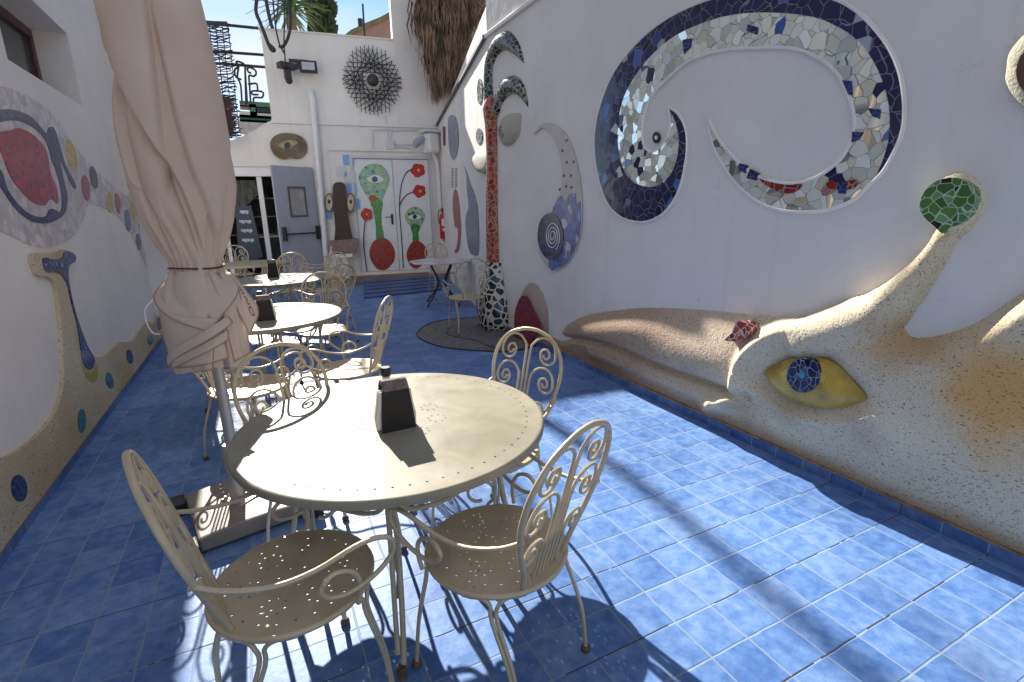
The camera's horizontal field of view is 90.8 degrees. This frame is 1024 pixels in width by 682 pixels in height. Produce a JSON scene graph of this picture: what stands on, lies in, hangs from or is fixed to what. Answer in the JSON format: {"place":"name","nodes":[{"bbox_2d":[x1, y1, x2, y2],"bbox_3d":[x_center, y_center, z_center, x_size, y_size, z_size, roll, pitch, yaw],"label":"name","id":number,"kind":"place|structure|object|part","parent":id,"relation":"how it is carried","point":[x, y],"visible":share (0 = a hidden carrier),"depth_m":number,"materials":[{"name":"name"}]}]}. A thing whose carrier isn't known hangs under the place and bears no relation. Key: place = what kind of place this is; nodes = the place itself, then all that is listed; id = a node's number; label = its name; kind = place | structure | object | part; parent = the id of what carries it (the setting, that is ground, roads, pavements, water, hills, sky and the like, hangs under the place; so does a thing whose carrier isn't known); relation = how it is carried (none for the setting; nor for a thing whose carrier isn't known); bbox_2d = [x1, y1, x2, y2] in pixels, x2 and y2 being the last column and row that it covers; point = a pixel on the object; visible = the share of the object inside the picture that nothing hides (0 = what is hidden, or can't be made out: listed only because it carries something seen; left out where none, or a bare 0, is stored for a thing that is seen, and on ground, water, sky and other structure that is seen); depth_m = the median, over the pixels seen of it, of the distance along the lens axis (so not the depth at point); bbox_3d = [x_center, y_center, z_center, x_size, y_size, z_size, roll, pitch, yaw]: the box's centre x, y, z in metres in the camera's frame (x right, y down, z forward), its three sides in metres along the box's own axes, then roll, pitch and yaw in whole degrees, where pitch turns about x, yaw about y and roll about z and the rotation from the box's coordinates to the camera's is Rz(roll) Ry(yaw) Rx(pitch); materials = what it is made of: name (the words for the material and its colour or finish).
{"place":"outdoors","nodes":[
{"label":"outdoors","id":0,"kind":"place"},
{"bbox_2d":[206,20,241,138],"bbox_3d":[-5.567,-4.937,9.606,0.650,2.099,0.100,-8,16,-25],"label":"woven screen","id":1,"kind":"object","parent":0,"point":[230,108],"visible":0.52,"depth_m":9.62,"materials":[{"name":"metal"}]},
{"bbox_2d":[265,188,268,197],"bbox_3d":[-6.962,-4.209,14.317,0.090,0.278,0.086,-8,16,-25],"label":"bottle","id":2,"kind":"object","parent":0,"point":[266,194],"visible":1,"depth_m":14.29,"materials":[{"name":"glass"}]},
{"bbox_2d":[201,0,388,139],"label":"sky","id":3,"kind":"structure","parent":0,"point":[231,11],"materials":[{"name":"blue"}]},
{"bbox_2d":[358,4,365,35],"bbox_3d":[-5.367,-11.386,17.984,0.247,1.137,0.180,-8,16,-25],"label":"antenna","id":4,"kind":"object","parent":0,"point":[361,22],"visible":0.82,"depth_m":17.94,"materials":[{"name":"metal"}]},
{"bbox_2d":[345,12,390,37],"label":"house","id":5,"kind":"structure","parent":0,"point":[379,27],"depth_m":19.53,"materials":[{"name":"pink paint"}]},
{"bbox_2d":[0,280,1023,681],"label":"floor","id":6,"kind":"structure","parent":0,"point":[700,550],"depth_m":2.20,"materials":[{"name":"blue tile"}]},
{"bbox_2d":[0,0,162,567],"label":"courtyard wall","id":7,"kind":"structure","parent":6,"relation":"on","point":[109,280],"depth_m":4.11,"materials":[{"name":"white paint"}]},
{"bbox_2d":[0,5,42,80],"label":"window","id":8,"kind":"structure","parent":7,"relation":"attached to","point":[18,40],"depth_m":4.08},
{"bbox_2d":[0,86,146,265],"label":"mosaic","id":9,"kind":"object","parent":7,"relation":"attached to","point":[54,183],"visible":0.91,"depth_m":3.45,"materials":[{"name":"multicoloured tile"}]},
{"bbox_2d":[0,249,160,551],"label":"snail relief","id":10,"kind":"object","parent":7,"relation":"attached to","point":[91,386],"visible":0.96,"depth_m":3.35,"materials":[{"name":"beige stone"}]},
{"bbox_2d":[98,22,168,339],"bbox_3d":[-4.408,-2.637,6.030,1.140,5.500,0.350,-8,16,-25],"label":"wall return","id":11,"kind":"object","parent":6,"relation":"on","point":[157,265],"depth_m":6.24,"materials":[{"name":"white paint"}]},
{"bbox_2d":[93,0,323,551],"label":"parasol","id":12,"kind":"object","parent":6,"relation":"on","point":[172,138],"visible":0.98,"depth_m":2.16,"materials":[{"name":"fabric"}]},
{"bbox_2d":[223,245,255,295],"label":"garden chair","id":13,"kind":"object","parent":6,"relation":"on","point":[237,274],"visible":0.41,"depth_m":9.53,"materials":[{"name":"beige paint"}]},
{"bbox_2d":[192,351,302,460],"bbox_3d":[-1.746,0.274,3.259,0.555,0.981,0.584,5,16,22],"label":"garden chair","id":14,"kind":"object","parent":6,"relation":"on","point":[270,381],"visible":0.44,"depth_m":3.24,"materials":[{"name":"beige paint"}]},
{"bbox_2d":[222,177,283,273],"bbox_3d":[-6.456,-3.231,12.891,3.839,3.150,4.000,-6,15,-18],"label":"interior room","id":15,"kind":"object","parent":6,"relation":"on","point":[272,223],"visible":0.11,"depth_m":14.50,"materials":[{"name":"grey paint"}]},
{"bbox_2d":[224,260,290,300],"bbox_3d":[-4.425,-0.978,8.714,1.208,0.735,1.208,4,15,17],"label":"round table","id":16,"kind":"object","parent":6,"relation":"on","point":[247,264],"visible":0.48,"depth_m":8.49,"materials":[{"name":"beige paint"}]},
{"bbox_2d":[122,449,395,681],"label":"garden chair","id":17,"kind":"object","parent":6,"relation":"on","point":[331,551],"visible":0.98,"depth_m":1.45,"materials":[{"name":"beige paint"}]},
{"bbox_2d":[205,302,341,413],"bbox_3d":[-2.035,0.142,4.268,1.208,0.735,1.208,7,17,28],"label":"round table","id":18,"kind":"object","parent":6,"relation":"on","point":[291,316],"visible":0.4,"depth_m":4.14,"materials":[{"name":"beige paint"}]},
{"bbox_2d":[256,294,274,321],"bbox_3d":[-1.950,-0.264,3.970,0.132,0.198,0.090,-8,16,-25],"label":"napkin holder","id":19,"kind":"object","parent":18,"relation":"on","point":[265,308],"visible":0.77,"depth_m":3.94,"materials":[{"name":"black plastic"}]},
{"bbox_2d":[255,299,275,318],"bbox_3d":[-1.949,-0.246,3.974,0.161,0.152,0.058,-8,16,-25],"label":"napkin stack","id":20,"kind":"object","parent":19,"relation":"in","point":[273,308],"visible":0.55,"depth_m":3.98,"materials":[{"name":"white paper"}]},
{"bbox_2d":[237,273,327,343],"bbox_3d":[-2.999,-0.447,6.585,1.208,0.735,1.208,-10,17,-31],"label":"round table","id":21,"kind":"object","parent":6,"relation":"on","point":[289,280],"visible":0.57,"depth_m":6.37,"materials":[{"name":"beige paint"}]},
{"bbox_2d":[267,259,278,277],"bbox_3d":[-3.151,-0.954,6.631,0.132,0.228,0.090,-9,17,-28],"label":"napkin holder","id":22,"kind":"object","parent":21,"relation":"on","point":[272,269],"visible":1,"depth_m":6.60,"materials":[{"name":"black plastic"}]},
{"bbox_2d":[271,252,309,302],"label":"garden chair","id":23,"kind":"object","parent":6,"relation":"on","point":[286,290],"visible":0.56,"depth_m":7.53,"materials":[{"name":"beige paint"}]},
{"bbox_2d":[299,246,331,302],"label":"garden chair","id":24,"kind":"object","parent":6,"relation":"on","point":[318,267],"visible":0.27,"depth_m":8.79,"materials":[{"name":"beige paint"}]},
{"bbox_2d":[232,342,406,584],"bbox_3d":[-0.849,0.525,2.237,0.584,0.981,0.555,10,18,36],"label":"garden chair","id":25,"kind":"object","parent":6,"relation":"on","point":[251,356],"visible":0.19,"depth_m":2.26,"materials":[{"name":"beige paint"}]},
{"bbox_2d":[294,271,351,383],"bbox_3d":[-1.827,-0.153,4.897,0.555,0.981,0.584,-4,15,-11],"label":"garden chair","id":26,"kind":"object","parent":6,"relation":"on","point":[328,329],"visible":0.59,"depth_m":5.01,"materials":[{"name":"beige paint"}]},
{"bbox_2d":[295,264,358,349],"bbox_3d":[-2.174,-0.445,6.037,0.584,0.981,0.555,9,17,32],"label":"garden chair","id":27,"kind":"object","parent":6,"relation":"on","point":[338,304],"visible":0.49,"depth_m":5.91,"materials":[{"name":"beige paint"}]},
{"bbox_2d":[303,252,350,323],"bbox_3d":[-2.694,-0.788,7.384,0.555,0.981,0.584,5,16,22],"label":"garden chair","id":28,"kind":"object","parent":6,"relation":"on","point":[319,290],"visible":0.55,"depth_m":7.47,"materials":[{"name":"beige paint"}]},
{"bbox_2d":[298,295,393,387],"bbox_3d":[-1.139,0.163,3.645,0.584,0.981,0.555,0,15,2],"label":"garden chair","id":29,"kind":"object","parent":6,"relation":"on","point":[346,369],"visible":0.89,"depth_m":3.57,"materials":[{"name":"beige paint"}]},
{"bbox_2d":[258,0,485,276],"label":"building","id":30,"kind":"structure","parent":6,"relation":"on","point":[346,126],"depth_m":10.98,"materials":[{"name":"white paint"}]},
{"bbox_2d":[213,24,264,68],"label":"wire rails","id":31,"kind":"object","parent":30,"relation":"attached to","point":[246,53],"visible":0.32,"depth_m":10.22,"materials":[{"name":"metal"}]},
{"bbox_2d":[234,60,263,104],"bbox_3d":[-5.673,-5.556,10.892,0.544,0.869,0.044,-8,16,-25],"label":"scroll sculpture","id":32,"kind":"object","parent":30,"relation":"attached to","point":[237,68],"visible":0.94,"depth_m":10.88,"materials":[{"name":"metal"}]},
{"bbox_2d":[238,101,271,134],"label":"balcony","id":33,"kind":"structure","parent":30,"relation":"attached to","point":[258,115],"depth_m":14.25,"materials":[{"name":"grey paint"}]},
{"bbox_2d":[230,121,310,166],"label":"curved top wall","id":34,"kind":"structure","parent":30,"relation":"attached to","point":[252,149],"depth_m":10.60,"materials":[{"name":"white paint"}]},
{"bbox_2d":[227,167,310,277],"bbox_3d":[-5.852,-2.453,10.930,3.064,2.496,0.150,-6,15,-18],"label":"door frame","id":35,"kind":"object","parent":34,"relation":"attached to","point":[250,191],"visible":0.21,"depth_m":10.90,"materials":[{"name":"white paint"}]},
{"bbox_2d":[235,206,262,260],"bbox_3d":[-5.690,-2.257,10.856,0.486,1.267,0.043,-6,15,-18],"label":"menu board","id":36,"kind":"object","parent":35,"relation":"attached to","point":[248,237],"visible":0.99,"depth_m":10.83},
{"bbox_2d":[270,133,306,158],"bbox_3d":[-4.742,-4.136,10.716,0.720,0.523,0.078,-6,15,-18],"label":"eye plaque","id":37,"kind":"object","parent":34,"relation":"attached to","point":[287,145],"visible":1,"depth_m":10.69,"materials":[{"name":"brown ceramic"}]},
{"bbox_2d":[254,0,291,62],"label":"iron hanging arms","id":38,"kind":"object","parent":30,"relation":"attached to","point":[271,47],"visible":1,"depth_m":9.54},
{"bbox_2d":[276,59,317,83],"bbox_3d":[-4.393,-5.495,10.319,0.774,0.508,0.385,-10,17,-32],"label":"floodlight","id":39,"kind":"object","parent":30,"relation":"attached to","point":[306,66],"visible":1,"depth_m":10.22,"materials":[{"name":"black metal"}]},
{"bbox_2d":[270,165,324,286],"bbox_3d":[-4.544,-2.449,10.840,0.142,2.469,1.000,8,17,30],"label":"fire door","id":40,"kind":"structure","parent":30,"relation":"attached to","point":[295,202],"depth_m":10.77,"materials":[{"name":"grey paint"}]},
{"bbox_2d":[270,165,324,286],"bbox_3d":[-4.578,-2.453,10.860,0.050,2.469,1.000,8,17,30],"label":"door leaf","id":41,"kind":"structure","parent":40,"relation":"in","point":[307,245],"depth_m":10.78,"materials":[{"name":"grey paint"}]},
{"bbox_3d":[-4.575,-2.961,10.744,0.066,0.630,0.440,8,17,30],"label":"window frame","id":42,"kind":"part","parent":40,"relation":"part of","materials":[{"name":"brown metal"}]},
{"bbox_2d":[308,89,328,255],"bbox_3d":[-4.209,-3.608,10.992,0.215,3.458,0.190,-8,16,-25],"label":"drainpipe","id":43,"kind":"object","parent":30,"relation":"attached to","point":[315,133],"visible":1,"depth_m":10.90,"materials":[{"name":"white paint"}]},
{"bbox_2d":[325,209,332,218],"bbox_3d":[-4.063,-2.848,11.320,0.220,0.220,0.013,-6,15,-18],"label":"wall tile","id":44,"kind":"object","parent":30,"relation":"attached to","point":[329,215],"depth_m":11.31,"materials":[{"name":"blue tile"}]},
{"bbox_2d":[336,166,346,176],"bbox_3d":[-3.785,-3.755,11.187,0.220,0.220,0.013,-6,15,-18],"label":"wall tile","id":45,"kind":"object","parent":30,"relation":"attached to","point":[340,170],"depth_m":11.18,"materials":[{"name":"white tile"}]},
{"bbox_2d":[343,155,353,164],"bbox_3d":[-3.628,-4.009,11.178,0.220,0.220,0.013,-6,15,-18],"label":"wall tile","id":46,"kind":"object","parent":30,"relation":"attached to","point":[346,161],"depth_m":11.16,"materials":[{"name":"blue tile"}]},
{"bbox_2d":[344,172,354,181],"bbox_3d":[-3.625,-3.657,11.269,0.220,0.220,0.013,-6,15,-18],"label":"wall tile","id":47,"kind":"object","parent":30,"relation":"attached to","point":[348,178],"depth_m":11.26,"materials":[{"name":"tile"}]},
{"bbox_2d":[346,183,356,193],"bbox_3d":[-3.610,-3.424,11.334,0.220,0.220,0.013,-6,15,-18],"label":"wall tile","id":48,"kind":"object","parent":30,"relation":"attached to","point":[348,188],"depth_m":11.32,"materials":[{"name":"blue tile"}]},
{"bbox_2d":[356,199,359,208],"bbox_3d":[-3.565,-3.111,11.430,0.220,0.220,0.013,-6,15,-18],"label":"wall tile","id":49,"kind":"object","parent":30,"relation":"attached to","point":[357,204],"depth_m":11.45,"materials":[{"name":"blue tile"}]},
{"bbox_2d":[361,208,371,271],"bbox_3d":[-3.322,-2.335,11.690,0.259,1.444,0.024,-6,15,-18],"label":"painted flower","id":50,"kind":"object","parent":30,"relation":"attached to","point":[366,214],"visible":1,"depth_m":11.56,"materials":[{"name":"red paint"}]},
{"bbox_2d":[342,45,401,112],"bbox_3d":[-2.998,-5.617,10.869,1.261,1.385,0.198,-6,15,-18],"label":"rod sunburst","id":51,"kind":"object","parent":30,"relation":"attached to","point":[373,80],"visible":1,"depth_m":10.88,"materials":[{"name":"metal"}]},
{"bbox_2d":[349,155,435,272],"bbox_3d":[-2.734,-2.946,11.780,1.810,2.592,0.110,-6,15,-18],"label":"double door","id":52,"kind":"structure","parent":30,"relation":"attached to","point":[377,192],"depth_m":11.77,"materials":[{"name":"multicoloured paint"}]},
{"bbox_2d":[353,159,398,271],"bbox_3d":[-3.137,-2.885,11.691,0.860,2.513,0.040,-6,15,-18],"label":"door leaf","id":53,"kind":"structure","parent":52,"relation":"in","point":[389,230],"depth_m":11.69,"materials":[{"name":"white paint"}]},
{"bbox_2d":[392,159,433,269],"bbox_3d":[-2.333,-2.968,11.956,0.818,2.513,0.040,-6,15,-18],"label":"door leaf","id":54,"kind":"structure","parent":52,"relation":"in","point":[400,167],"depth_m":11.86,"materials":[{"name":"white paint"}]},
{"bbox_2d":[372,116,423,152],"bbox_3d":[-2.508,-4.663,11.379,1.314,0.756,0.070,-6,15,-18],"label":"cable run","id":55,"kind":"object","parent":30,"relation":"attached to","point":[390,144],"visible":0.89,"depth_m":11.33,"materials":[{"name":"grey paint"}]},
{"bbox_2d":[226,373,543,681],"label":"round table","id":56,"kind":"object","parent":6,"relation":"on","point":[331,440],"visible":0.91,"depth_m":1.80,"materials":[{"name":"paint"}]},
{"bbox_2d":[380,366,390,379],"bbox_3d":[-0.502,0.208,2.035,0.066,0.215,0.066,-8,16,-25],"label":"bottle","id":57,"kind":"object","parent":56,"relation":"on","point":[385,372],"visible":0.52,"depth_m":2.00,"materials":[{"name":"glass"}]},
{"bbox_2d":[378,376,415,433],"bbox_3d":[-0.454,0.237,1.952,0.133,0.198,0.092,-8,16,-25],"label":"napkin holder","id":58,"kind":"object","parent":56,"relation":"on","point":[397,412],"visible":0.87,"depth_m":1.92,"materials":[{"name":"black plastic"}]},
{"bbox_2d":[374,387,415,430],"bbox_3d":[-0.455,0.255,1.956,0.162,0.152,0.057,-8,16,-25],"label":"napkin stack","id":59,"kind":"object","parent":58,"relation":"in","point":[377,414],"visible":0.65,"depth_m":1.92,"materials":[{"name":"white paper"}]},
{"bbox_2d":[322,272,448,286],"bbox_3d":[-2.855,-1.437,11.624,2.854,0.100,0.897,-6,15,-18],"label":"doorstep","id":60,"kind":"object","parent":6,"relation":"on","point":[360,280],"visible":0.29,"depth_m":11.53,"materials":[{"name":"ceramic"}]},
{"bbox_2d":[335,253,352,277],"bbox_3d":[-3.816,-1.675,11.519,0.378,0.646,0.320,-6,15,-18],"label":"shelf stand","id":61,"kind":"object","parent":60,"relation":"on","point":[343,256],"visible":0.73,"depth_m":11.36,"materials":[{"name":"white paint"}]},
{"bbox_2d":[330,238,358,252],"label":"stone block","id":62,"kind":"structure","parent":61,"relation":"on","point":[347,246],"depth_m":11.27,"materials":[{"name":"pink stone"}]},
{"bbox_2d":[325,182,354,239],"bbox_3d":[-3.833,-2.858,11.309,0.645,1.342,0.140,-6,15,-18],"label":"nose sculpture","id":63,"kind":"object","parent":62,"relation":"on","point":[341,202],"visible":0.95,"depth_m":11.24,"materials":[{"name":"brown wood"}]},
{"bbox_2d":[364,275,444,298],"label":"ramp","id":64,"kind":"structure","parent":6,"relation":"on","point":[390,287],"depth_m":10.29,"materials":[{"name":"blue paint"}]},
{"bbox_2d":[409,258,471,306],"bbox_3d":[-1.192,-0.997,8.581,1.005,0.739,1.005,-8,16,-25],"label":"marble table","id":65,"kind":"object","parent":6,"relation":"on","point":[440,261],"visible":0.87,"depth_m":8.44,"materials":[{"name":"stone"}]},
{"bbox_2d":[425,242,459,299],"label":"garden chair","id":66,"kind":"object","parent":6,"relation":"on","point":[441,272],"visible":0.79,"depth_m":9.32,"materials":[{"name":"beige paint"}]},
{"bbox_2d":[406,0,485,105],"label":"palm tree","id":67,"kind":"object","parent":6,"relation":"on","point":[445,28],"visible":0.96,"depth_m":10.55,"materials":[{"name":"brown plant"}]},
{"bbox_2d":[436,8,486,308],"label":"courtyard wall","id":68,"kind":"structure","parent":6,"relation":"on","point":[463,106],"depth_m":8.24,"materials":[{"name":"white paint"}]},
{"bbox_2d":[413,128,440,153],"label":"wall unit","id":69,"kind":"structure","parent":68,"relation":"attached to","point":[429,139],"depth_m":11.17,"materials":[{"name":"white paint"}]},
{"bbox_2d":[432,153,444,255],"bbox_3d":[-1.735,-3.218,11.929,0.211,2.384,0.089,-6,15,-18],"label":"waste pipe","id":70,"kind":"object","parent":68,"relation":"attached to","point":[438,182],"visible":0.77,"depth_m":11.81,"materials":[{"name":"white paint"}]},
{"bbox_2d":[438,208,444,238],"bbox_3d":[-1.620,-2.782,11.936,0.207,0.705,0.210,1,15,7],"label":"fire extinguisher","id":71,"kind":"object","parent":68,"relation":"attached to","point":[442,225],"visible":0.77,"depth_m":11.86,"materials":[{"name":"red paint"}]},
{"bbox_2d":[442,127,444,145],"bbox_3d":[-1.425,-4.308,10.578,0.012,0.400,0.402,-5,15,-13],"label":"wall plate","id":72,"kind":"object","parent":68,"relation":"attached to","point":[443,136],"depth_m":10.55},
{"bbox_2d":[448,115,458,159],"bbox_3d":[-1.094,-3.811,9.386,0.012,0.822,1.385,-5,15,-13],"label":"oval relief","id":73,"kind":"object","parent":68,"relation":"attached to","point":[453,135],"visible":1,"depth_m":9.35,"materials":[{"name":"blue stone"}]},
{"bbox_2d":[451,168,456,186],"bbox_3d":[-1.108,-3.143,9.697,0.012,0.371,0.944,-5,15,-13],"label":"vent","id":74,"kind":"object","parent":68,"relation":"attached to","point":[453,177],"visible":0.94,"depth_m":9.78,"materials":[{"name":"metal"}]},
{"bbox_2d":[452,189,460,252],"bbox_3d":[-1.068,-2.303,9.782,0.012,1.232,1.065,-5,15,-13],"label":"comma relief","id":75,"kind":"object","parent":68,"relation":"attached to","point":[456,213],"visible":1,"depth_m":9.65,"materials":[{"name":"red paint"}]},
{"bbox_2d":[464,167,478,255],"bbox_3d":[-0.653,-2.096,8.093,0.012,1.412,1.291,-5,15,-13],"label":"comma relief","id":76,"kind":"object","parent":68,"relation":"attached to","point":[472,225],"visible":1,"depth_m":8.05,"materials":[{"name":"paint"}]},
{"bbox_2d":[472,150,485,173],"bbox_3d":[-0.448,-2.440,6.930,0.110,0.363,1.374,-5,15,-13],"label":"shell relief","id":77,"kind":"object","parent":68,"relation":"attached to","point":[479,161],"visible":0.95,"depth_m":6.68},
{"bbox_2d":[476,128,482,143],"bbox_3d":[-0.454,-2.837,6.992,0.012,0.212,0.484,-5,15,-13],"label":"wall niche","id":78,"kind":"object","parent":68,"relation":"attached to","point":[479,136],"depth_m":6.95,"materials":[{"name":"white tile"}]},
{"bbox_2d":[477,79,482,103],"bbox_3d":[-0.428,-3.324,6.722,0.012,0.311,0.383,-5,15,-13],"label":"wall niche","id":79,"kind":"object","parent":68,"relation":"attached to","point":[479,91],"depth_m":6.69,"materials":[{"name":"white tile"}]},
{"bbox_2d":[416,317,535,351],"bbox_3d":[-0.610,-0.075,6.454,1.127,0.024,2.005,-8,16,-25],"label":"floor mosaic","id":80,"kind":"object","parent":6,"relation":"on","point":[473,336],"visible":0.7,"depth_m":6.35,"materials":[{"name":"grey tile"}]},
{"bbox_2d":[442,258,489,335],"bbox_3d":[-0.572,-0.605,6.544,0.555,0.981,0.584,-7,16,-22],"label":"garden chair","id":81,"kind":"object","parent":80,"relation":"on","point":[467,296],"visible":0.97,"depth_m":6.40,"materials":[{"name":"beige paint"}]},
{"bbox_2d":[427,327,562,536],"bbox_3d":[-0.078,0.463,2.426,0.555,0.981,0.584,11,19,39],"label":"garden chair","id":82,"kind":"object","parent":6,"relation":"on","point":[545,413],"visible":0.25,"depth_m":2.46,"materials":[{"name":"beige paint"}]},
{"bbox_2d":[387,419,611,681],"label":"garden chair","id":83,"kind":"object","parent":6,"relation":"on","point":[546,557],"visible":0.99,"depth_m":1.56,"materials":[{"name":"beige paint"}]},
{"bbox_2d":[484,0,1023,571],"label":"courtyard wall","id":84,"kind":"structure","parent":6,"relation":"on","point":[714,238],"depth_m":3.06,"materials":[{"name":"white paint"}]},
{"bbox_2d":[479,31,527,330],"bbox_3d":[-0.066,-1.777,6.150,0.530,3.570,1.156,-8,16,-25],"label":"column tree","id":85,"kind":"object","parent":84,"relation":"attached to","point":[493,292],"visible":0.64,"depth_m":6.34,"materials":[{"name":"tile"}]},
{"bbox_2d":[498,113,521,145],"bbox_3d":[-0.046,-2.450,5.849,0.090,0.361,0.569,-8,16,-25],"label":"shell relief","id":86,"kind":"object","parent":84,"relation":"attached to","point":[509,129],"visible":1,"depth_m":5.76},
{"bbox_2d":[514,283,548,343],"bbox_3d":[0.181,-0.299,6.017,0.085,0.837,0.945,-8,16,-25],"label":"dome relief","id":87,"kind":"object","parent":84,"relation":"attached to","point":[531,309],"visible":0.88,"depth_m":5.84},
{"bbox_2d":[534,123,581,270],"bbox_3d":[0.445,-1.454,5.139,0.033,1.488,0.923,-8,16,-25],"label":"comma mosaic","id":88,"kind":"object","parent":84,"relation":"attached to","point":[559,231],"visible":1,"depth_m":5.02,"materials":[{"name":"grey tile"}]},
{"bbox_2d":[593,0,907,223],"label":"spiral mosaic","id":89,"kind":"object","parent":84,"relation":"attached to","point":[848,44],"visible":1,"depth_m":3.06,"materials":[{"name":"multicoloured tile"}]},
{"bbox_2d":[540,172,1023,553],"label":"fish relief","id":90,"kind":"object","parent":84,"relation":"attached to","point":[868,389],"visible":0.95,"depth_m":2.53,"materials":[{"name":"beige stone"}]},
{"bbox_2d":[1005,35,1023,106],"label":"bulb relief","id":91,"kind":"object","parent":84,"relation":"attached to","point":[1014,77],"visible":1,"depth_m":1.97,"materials":[{"name":"beige stone"}]},
{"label":"ground","id":92,"kind":"structure","parent":0,"visible":0},
{"bbox_2d":[245,0,328,32],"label":"yucca","id":93,"kind":"object","parent":92,"relation":"on","point":[295,9],"visible":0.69,"depth_m":13.25,"materials":[{"name":"green plant"}]},
{"bbox_2d":[303,0,338,33],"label":"cypress","id":94,"kind":"object","parent":92,"relation":"on","point":[328,21],"visible":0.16,"depth_m":15.88,"materials":[{"name":"green plant"}]}
]}

